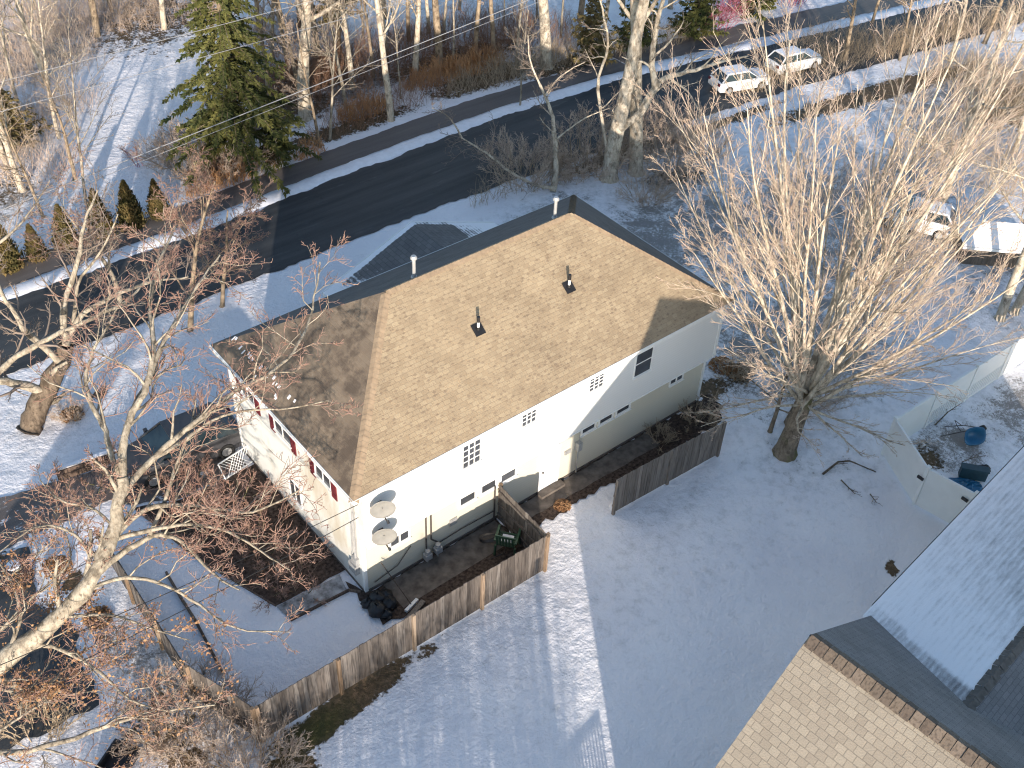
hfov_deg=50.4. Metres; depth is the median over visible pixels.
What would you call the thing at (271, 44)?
tall tree
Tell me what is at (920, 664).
neighbour house
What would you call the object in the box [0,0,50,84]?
tall tree
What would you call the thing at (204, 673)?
bare shrub
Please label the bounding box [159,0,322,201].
spruce tree
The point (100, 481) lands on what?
bare shrub
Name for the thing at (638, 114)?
forked tree
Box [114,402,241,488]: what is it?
parked car
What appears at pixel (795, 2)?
magenta shrub
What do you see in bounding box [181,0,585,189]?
brush
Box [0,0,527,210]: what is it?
utility cable
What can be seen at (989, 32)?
tall tree
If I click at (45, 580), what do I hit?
railing
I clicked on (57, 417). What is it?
bare shrub
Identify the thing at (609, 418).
window
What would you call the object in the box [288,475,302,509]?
window
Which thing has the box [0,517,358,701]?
service cable
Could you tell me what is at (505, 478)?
window
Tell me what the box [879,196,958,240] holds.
parked car
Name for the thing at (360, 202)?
road
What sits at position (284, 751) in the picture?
bare shrub
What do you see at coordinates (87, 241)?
street tree
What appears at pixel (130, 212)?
arborvitae
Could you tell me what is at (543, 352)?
house
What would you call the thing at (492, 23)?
tall tree
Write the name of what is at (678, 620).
ground
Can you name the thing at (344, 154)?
sidewalk
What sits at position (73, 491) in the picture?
bare shrub
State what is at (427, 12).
tall tree
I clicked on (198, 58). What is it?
utility cable
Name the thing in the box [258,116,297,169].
spruce tree
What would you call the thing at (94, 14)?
tall tree
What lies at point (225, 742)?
bare shrub
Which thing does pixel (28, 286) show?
roadside snow bank
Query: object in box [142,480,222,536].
bare shrub
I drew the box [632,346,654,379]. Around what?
window
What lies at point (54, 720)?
bare shrub
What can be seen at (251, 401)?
window
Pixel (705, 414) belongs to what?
bare shrub
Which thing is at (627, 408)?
window
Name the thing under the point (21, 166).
tall tree
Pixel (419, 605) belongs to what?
board
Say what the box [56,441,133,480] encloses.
retaining wall
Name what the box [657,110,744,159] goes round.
bare shrub
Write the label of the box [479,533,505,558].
hose hoop
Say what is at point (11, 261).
arborvitae
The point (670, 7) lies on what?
tall tree
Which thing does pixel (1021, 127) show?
tall tree
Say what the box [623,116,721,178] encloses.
bare shrub
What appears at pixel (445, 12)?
tall tree
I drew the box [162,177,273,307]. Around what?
street tree
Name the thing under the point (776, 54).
parked car
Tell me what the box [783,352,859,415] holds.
bare shrub
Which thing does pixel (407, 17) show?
tall tree
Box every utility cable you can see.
[0,0,410,111]
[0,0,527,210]
[1,0,315,81]
[4,0,542,215]
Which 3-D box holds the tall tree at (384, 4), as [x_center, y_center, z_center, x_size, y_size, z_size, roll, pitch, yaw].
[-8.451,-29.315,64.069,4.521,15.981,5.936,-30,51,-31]
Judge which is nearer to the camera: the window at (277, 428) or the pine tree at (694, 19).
the window at (277, 428)
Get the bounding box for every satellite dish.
[370,500,395,523]
[372,527,396,550]
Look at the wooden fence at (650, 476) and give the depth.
39.01 m
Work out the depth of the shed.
50.50 m
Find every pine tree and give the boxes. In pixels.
[0,88,53,152]
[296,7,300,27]
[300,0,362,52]
[567,0,618,66]
[609,0,666,51]
[666,0,728,41]
[718,0,777,20]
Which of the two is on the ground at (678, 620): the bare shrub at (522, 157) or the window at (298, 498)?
the bare shrub at (522, 157)
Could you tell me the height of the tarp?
0.116 m
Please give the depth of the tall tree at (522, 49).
57.93 m
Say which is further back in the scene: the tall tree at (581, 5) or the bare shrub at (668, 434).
the tall tree at (581, 5)
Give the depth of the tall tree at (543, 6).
63.29 m
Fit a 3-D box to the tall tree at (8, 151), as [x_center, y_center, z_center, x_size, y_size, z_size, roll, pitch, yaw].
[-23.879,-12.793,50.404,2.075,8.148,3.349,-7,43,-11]
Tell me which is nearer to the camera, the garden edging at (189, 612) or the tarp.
the garden edging at (189, 612)
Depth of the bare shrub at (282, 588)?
35.51 m
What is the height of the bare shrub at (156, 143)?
2.819 m
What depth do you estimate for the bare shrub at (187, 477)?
38.42 m
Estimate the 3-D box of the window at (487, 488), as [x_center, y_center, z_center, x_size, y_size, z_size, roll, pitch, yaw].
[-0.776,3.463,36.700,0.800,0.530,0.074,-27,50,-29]
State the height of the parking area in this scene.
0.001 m
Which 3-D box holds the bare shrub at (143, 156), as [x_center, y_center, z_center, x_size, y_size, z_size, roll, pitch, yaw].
[-16.458,-11.845,54.270,5.333,2.168,4.735,-27,50,-29]
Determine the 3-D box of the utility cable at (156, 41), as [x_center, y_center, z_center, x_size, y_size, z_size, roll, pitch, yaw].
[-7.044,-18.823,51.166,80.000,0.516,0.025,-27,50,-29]
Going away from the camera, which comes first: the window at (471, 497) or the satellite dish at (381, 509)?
the satellite dish at (381, 509)
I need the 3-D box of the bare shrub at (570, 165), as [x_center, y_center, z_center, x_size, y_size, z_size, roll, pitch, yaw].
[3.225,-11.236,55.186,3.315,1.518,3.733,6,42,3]
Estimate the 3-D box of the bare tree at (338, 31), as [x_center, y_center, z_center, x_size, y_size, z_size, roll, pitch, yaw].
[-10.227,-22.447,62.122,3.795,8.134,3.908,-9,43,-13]
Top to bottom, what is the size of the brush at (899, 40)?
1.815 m
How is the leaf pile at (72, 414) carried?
on the ground at (678, 620)
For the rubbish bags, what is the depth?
34.89 m
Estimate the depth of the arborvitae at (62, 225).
48.47 m
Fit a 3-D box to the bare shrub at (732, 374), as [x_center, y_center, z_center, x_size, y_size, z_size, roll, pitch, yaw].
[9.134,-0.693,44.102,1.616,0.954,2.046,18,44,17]
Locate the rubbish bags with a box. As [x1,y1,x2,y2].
[360,588,397,618]
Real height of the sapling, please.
4.906 m
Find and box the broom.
[381,563,418,612]
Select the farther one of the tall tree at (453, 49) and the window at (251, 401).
the tall tree at (453, 49)
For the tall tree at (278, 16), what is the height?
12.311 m
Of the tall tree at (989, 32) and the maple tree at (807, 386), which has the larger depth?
the tall tree at (989, 32)
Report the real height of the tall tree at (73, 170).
7.376 m
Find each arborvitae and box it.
[0,224,27,276]
[22,223,49,263]
[49,203,78,252]
[84,188,119,240]
[114,179,148,232]
[145,178,169,220]
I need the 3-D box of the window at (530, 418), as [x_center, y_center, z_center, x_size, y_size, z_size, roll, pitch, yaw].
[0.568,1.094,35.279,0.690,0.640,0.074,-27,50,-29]
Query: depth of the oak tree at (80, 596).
28.44 m
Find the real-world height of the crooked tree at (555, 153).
7.592 m
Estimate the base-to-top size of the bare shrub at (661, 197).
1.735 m
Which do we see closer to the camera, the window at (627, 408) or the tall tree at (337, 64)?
the window at (627, 408)
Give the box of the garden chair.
[493,524,520,555]
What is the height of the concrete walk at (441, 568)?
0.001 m
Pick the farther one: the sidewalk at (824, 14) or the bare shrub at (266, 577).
the sidewalk at (824, 14)
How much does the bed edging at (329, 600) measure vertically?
0.100 m
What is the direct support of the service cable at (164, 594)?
attached to the house at (543, 352)
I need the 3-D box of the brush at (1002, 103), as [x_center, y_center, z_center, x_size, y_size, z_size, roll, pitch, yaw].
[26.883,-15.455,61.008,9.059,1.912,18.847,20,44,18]
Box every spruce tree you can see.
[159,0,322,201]
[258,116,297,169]
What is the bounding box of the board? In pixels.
[404,599,425,618]
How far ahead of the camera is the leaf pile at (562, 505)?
38.56 m
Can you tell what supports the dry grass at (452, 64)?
on the ground at (678, 620)
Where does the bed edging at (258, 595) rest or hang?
on the planting bed at (327, 567)
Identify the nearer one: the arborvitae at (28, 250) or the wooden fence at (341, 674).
the wooden fence at (341, 674)
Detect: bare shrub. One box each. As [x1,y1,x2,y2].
[0,682,88,767]
[38,456,116,520]
[47,396,88,425]
[76,433,155,493]
[103,645,249,765]
[116,652,297,767]
[127,113,226,174]
[130,108,276,186]
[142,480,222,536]
[143,454,225,514]
[182,454,270,522]
[186,685,313,767]
[221,500,297,568]
[222,549,292,613]
[263,543,334,606]
[468,124,583,191]
[533,99,649,182]
[545,140,600,184]
[597,83,715,155]
[613,157,688,206]
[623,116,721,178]
[642,418,681,453]
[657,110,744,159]
[678,386,729,432]
[712,350,757,386]
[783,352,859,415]
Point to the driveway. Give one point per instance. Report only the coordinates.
(13, 522)
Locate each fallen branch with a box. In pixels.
[822,460,875,474]
[935,401,962,424]
[962,450,985,461]
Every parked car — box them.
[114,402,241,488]
[708,64,770,94]
[765,46,822,74]
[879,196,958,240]
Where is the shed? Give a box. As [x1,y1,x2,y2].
[951,219,1023,267]
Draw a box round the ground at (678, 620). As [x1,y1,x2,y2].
[0,0,1023,767]
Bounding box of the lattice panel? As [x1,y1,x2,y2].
[217,445,252,478]
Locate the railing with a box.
[28,533,54,603]
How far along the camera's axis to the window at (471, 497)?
36.32 m
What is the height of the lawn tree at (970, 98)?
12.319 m
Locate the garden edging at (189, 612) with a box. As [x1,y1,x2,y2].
[165,571,222,670]
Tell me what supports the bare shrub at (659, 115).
on the ground at (678, 620)
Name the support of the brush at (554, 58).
on the ground at (678, 620)
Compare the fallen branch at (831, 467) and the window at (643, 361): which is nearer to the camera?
the window at (643, 361)
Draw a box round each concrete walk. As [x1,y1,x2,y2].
[384,521,505,607]
[520,433,659,517]
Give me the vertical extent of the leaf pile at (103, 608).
0.162 m
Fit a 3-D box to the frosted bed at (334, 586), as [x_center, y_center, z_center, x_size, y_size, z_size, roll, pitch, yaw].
[-6.422,6.919,35.263,2.302,0.001,0.729,-24,48,-27]
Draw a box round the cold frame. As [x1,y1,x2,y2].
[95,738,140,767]
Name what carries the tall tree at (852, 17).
on the ground at (678, 620)
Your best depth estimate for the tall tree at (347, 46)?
59.85 m
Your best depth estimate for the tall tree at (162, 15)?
65.27 m
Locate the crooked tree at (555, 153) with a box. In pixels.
[422,24,619,199]
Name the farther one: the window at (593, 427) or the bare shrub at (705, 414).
the bare shrub at (705, 414)
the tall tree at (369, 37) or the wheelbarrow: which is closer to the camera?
the wheelbarrow
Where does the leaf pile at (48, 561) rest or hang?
on the ground at (678, 620)
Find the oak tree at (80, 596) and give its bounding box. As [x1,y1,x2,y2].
[0,191,363,767]
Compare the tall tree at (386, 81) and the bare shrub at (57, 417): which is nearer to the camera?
the bare shrub at (57, 417)
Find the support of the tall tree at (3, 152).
on the ground at (678, 620)
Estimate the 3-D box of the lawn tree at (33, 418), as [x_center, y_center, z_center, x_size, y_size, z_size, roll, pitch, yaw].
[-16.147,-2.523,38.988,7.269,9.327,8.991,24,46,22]
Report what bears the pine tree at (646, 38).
on the ground at (678, 620)
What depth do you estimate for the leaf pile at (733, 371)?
44.32 m
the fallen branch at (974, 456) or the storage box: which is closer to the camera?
the storage box
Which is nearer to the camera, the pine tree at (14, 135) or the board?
the board
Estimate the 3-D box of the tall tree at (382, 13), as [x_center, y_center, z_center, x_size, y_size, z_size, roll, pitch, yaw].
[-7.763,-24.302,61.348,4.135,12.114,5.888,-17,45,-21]
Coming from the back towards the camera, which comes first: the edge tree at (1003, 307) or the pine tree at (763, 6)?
the pine tree at (763, 6)
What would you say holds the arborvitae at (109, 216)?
on the ground at (678, 620)
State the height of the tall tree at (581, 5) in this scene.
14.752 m
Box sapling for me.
[732,325,839,432]
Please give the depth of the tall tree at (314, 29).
62.62 m
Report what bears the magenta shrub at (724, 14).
on the ground at (678, 620)
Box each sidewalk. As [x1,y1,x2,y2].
[0,59,624,287]
[612,0,916,64]
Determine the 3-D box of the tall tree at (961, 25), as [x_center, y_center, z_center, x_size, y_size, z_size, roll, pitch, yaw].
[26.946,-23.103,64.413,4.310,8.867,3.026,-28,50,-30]
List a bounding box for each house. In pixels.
[210,194,733,592]
[715,446,1023,767]
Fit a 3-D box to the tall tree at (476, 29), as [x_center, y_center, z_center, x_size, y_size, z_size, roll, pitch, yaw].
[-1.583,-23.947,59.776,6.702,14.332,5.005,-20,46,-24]
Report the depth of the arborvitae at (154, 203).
50.65 m
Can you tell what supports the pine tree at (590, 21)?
on the ground at (678, 620)
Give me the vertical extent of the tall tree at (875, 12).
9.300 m
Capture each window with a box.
[239,381,254,407]
[273,419,291,448]
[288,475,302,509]
[313,464,330,492]
[388,527,411,549]
[458,489,477,509]
[462,438,481,471]
[479,478,498,497]
[499,467,517,484]
[521,408,537,429]
[580,422,596,437]
[588,373,604,394]
[597,413,613,427]
[614,404,631,418]
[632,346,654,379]
[668,374,683,387]
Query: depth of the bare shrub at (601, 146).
55.67 m
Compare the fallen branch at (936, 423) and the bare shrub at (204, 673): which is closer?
the bare shrub at (204, 673)
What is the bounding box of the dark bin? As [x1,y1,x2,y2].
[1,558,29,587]
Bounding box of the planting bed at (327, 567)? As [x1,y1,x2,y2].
[136,464,344,604]
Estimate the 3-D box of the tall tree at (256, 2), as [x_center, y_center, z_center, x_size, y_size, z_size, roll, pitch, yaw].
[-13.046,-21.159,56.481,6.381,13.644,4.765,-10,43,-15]
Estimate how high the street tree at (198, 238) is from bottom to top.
8.659 m
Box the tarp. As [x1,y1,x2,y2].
[949,477,982,491]
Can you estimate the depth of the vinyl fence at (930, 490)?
40.27 m
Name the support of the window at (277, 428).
in the house at (543, 352)
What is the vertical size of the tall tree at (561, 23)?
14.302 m
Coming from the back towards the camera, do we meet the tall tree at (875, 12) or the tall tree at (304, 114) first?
the tall tree at (875, 12)
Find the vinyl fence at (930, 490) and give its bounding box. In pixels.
[881,336,1023,522]
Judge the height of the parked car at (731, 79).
1.200 m
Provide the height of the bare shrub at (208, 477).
1.429 m
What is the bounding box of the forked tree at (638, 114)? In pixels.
[575,0,770,149]
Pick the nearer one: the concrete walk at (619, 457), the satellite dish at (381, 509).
the satellite dish at (381, 509)
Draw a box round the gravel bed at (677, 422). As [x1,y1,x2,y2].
[519,394,721,525]
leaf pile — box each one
[39,555,72,578]
[59,405,84,422]
[82,605,113,629]
[553,498,571,511]
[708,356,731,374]
[724,363,748,379]
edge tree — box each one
[960,130,1023,322]
[1008,285,1023,315]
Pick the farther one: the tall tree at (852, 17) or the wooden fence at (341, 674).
the tall tree at (852, 17)
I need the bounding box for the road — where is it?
[0,0,1023,376]
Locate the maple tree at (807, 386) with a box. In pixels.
[622,0,1023,466]
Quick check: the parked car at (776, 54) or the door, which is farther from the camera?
the parked car at (776, 54)
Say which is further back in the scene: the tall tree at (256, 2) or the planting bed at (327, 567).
the tall tree at (256, 2)
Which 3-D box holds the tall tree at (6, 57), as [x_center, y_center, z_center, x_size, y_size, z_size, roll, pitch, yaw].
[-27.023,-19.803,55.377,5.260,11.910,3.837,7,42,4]
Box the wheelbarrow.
[941,420,986,445]
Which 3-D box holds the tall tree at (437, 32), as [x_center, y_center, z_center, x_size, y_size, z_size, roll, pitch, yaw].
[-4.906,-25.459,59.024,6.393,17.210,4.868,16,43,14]
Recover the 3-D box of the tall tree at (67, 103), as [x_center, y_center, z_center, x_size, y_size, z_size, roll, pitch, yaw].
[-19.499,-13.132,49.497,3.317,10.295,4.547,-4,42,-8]
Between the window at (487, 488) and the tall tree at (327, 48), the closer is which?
the window at (487, 488)
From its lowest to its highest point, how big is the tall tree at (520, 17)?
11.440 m
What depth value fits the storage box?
40.16 m
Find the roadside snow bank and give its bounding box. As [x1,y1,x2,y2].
[0,0,951,300]
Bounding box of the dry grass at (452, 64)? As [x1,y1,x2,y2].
[178,42,509,196]
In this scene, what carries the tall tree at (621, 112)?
on the ground at (678, 620)
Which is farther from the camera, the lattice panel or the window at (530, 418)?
the lattice panel
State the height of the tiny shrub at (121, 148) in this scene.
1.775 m
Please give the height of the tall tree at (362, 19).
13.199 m
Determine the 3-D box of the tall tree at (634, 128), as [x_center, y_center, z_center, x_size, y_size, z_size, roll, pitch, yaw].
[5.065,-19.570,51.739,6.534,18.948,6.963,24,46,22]
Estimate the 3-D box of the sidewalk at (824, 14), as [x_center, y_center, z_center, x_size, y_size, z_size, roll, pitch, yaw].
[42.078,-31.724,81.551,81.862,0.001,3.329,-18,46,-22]
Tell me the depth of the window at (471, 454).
34.36 m
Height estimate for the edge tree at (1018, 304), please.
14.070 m
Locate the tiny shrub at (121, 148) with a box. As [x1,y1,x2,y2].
[117,137,144,166]
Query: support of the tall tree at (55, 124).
on the ground at (678, 620)
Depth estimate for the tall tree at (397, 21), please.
58.63 m
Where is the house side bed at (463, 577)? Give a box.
[346,518,524,624]
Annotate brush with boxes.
[0,0,216,187]
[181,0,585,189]
[432,14,733,205]
[741,1,1023,93]
[882,51,1023,197]
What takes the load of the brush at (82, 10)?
on the ground at (678, 620)
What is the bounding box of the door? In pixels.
[540,444,558,490]
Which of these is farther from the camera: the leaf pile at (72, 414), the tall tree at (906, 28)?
the tall tree at (906, 28)
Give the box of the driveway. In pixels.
[0,452,245,549]
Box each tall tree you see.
[0,0,19,103]
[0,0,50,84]
[0,66,26,192]
[0,69,44,217]
[0,140,8,168]
[2,0,86,138]
[21,43,86,180]
[23,0,124,202]
[88,0,100,37]
[159,0,167,29]
[242,0,278,108]
[242,0,301,86]
[267,0,289,69]
[270,1,274,57]
[271,0,364,121]
[272,0,330,147]
[278,0,361,109]
[292,0,320,63]
[303,0,379,139]
[312,0,355,90]
[324,0,406,121]
[337,0,374,77]
[351,0,417,98]
[360,2,363,35]
[379,0,386,55]
[383,0,386,19]
[400,0,462,75]
[406,0,410,41]
[425,0,430,32]
[432,0,443,64]
[435,0,465,58]
[443,0,447,42]
[473,0,485,52]
[489,0,495,56]
[504,0,550,105]
[516,0,524,60]
[538,0,553,69]
[560,0,563,37]
[576,0,584,21]
[599,0,658,183]
[602,0,609,32]
[616,0,644,177]
[667,0,673,9]
[794,0,801,25]
[842,0,856,60]
[871,0,879,22]
[887,0,914,60]
[947,0,968,60]
[981,0,1003,43]
[1003,37,1023,150]
[1013,43,1023,66]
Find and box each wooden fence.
[95,482,549,742]
[611,421,726,514]
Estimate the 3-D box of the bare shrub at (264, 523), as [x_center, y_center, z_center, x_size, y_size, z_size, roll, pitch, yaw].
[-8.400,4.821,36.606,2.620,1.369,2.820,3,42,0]
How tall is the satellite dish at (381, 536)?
0.721 m
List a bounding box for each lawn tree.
[0,144,212,435]
[881,0,1023,202]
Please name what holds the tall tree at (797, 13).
on the ground at (678, 620)
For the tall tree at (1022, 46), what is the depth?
65.84 m
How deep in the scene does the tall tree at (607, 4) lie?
67.83 m
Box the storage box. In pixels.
[958,462,989,481]
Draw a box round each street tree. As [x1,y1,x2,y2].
[12,140,126,301]
[115,143,257,332]
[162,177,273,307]
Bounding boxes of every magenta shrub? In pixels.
[692,0,753,31]
[781,0,806,6]
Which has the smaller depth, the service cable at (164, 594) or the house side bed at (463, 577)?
the service cable at (164, 594)
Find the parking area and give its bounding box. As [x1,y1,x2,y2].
[0,546,98,748]
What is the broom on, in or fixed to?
on the house side bed at (463, 577)
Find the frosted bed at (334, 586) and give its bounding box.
[277,574,345,617]
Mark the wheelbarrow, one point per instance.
(973, 436)
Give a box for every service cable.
[0,504,357,664]
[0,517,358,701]
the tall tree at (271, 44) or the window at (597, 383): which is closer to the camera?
the window at (597, 383)
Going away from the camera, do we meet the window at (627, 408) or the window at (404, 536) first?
the window at (404, 536)
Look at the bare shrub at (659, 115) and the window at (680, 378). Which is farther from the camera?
the bare shrub at (659, 115)
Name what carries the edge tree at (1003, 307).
on the ground at (678, 620)
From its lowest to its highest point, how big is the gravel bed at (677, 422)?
0.001 m
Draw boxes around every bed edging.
[135,508,275,606]
[290,588,360,620]
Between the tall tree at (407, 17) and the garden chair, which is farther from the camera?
the tall tree at (407, 17)
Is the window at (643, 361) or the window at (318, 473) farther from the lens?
the window at (643, 361)
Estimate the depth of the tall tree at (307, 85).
53.45 m
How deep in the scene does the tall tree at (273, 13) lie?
62.70 m

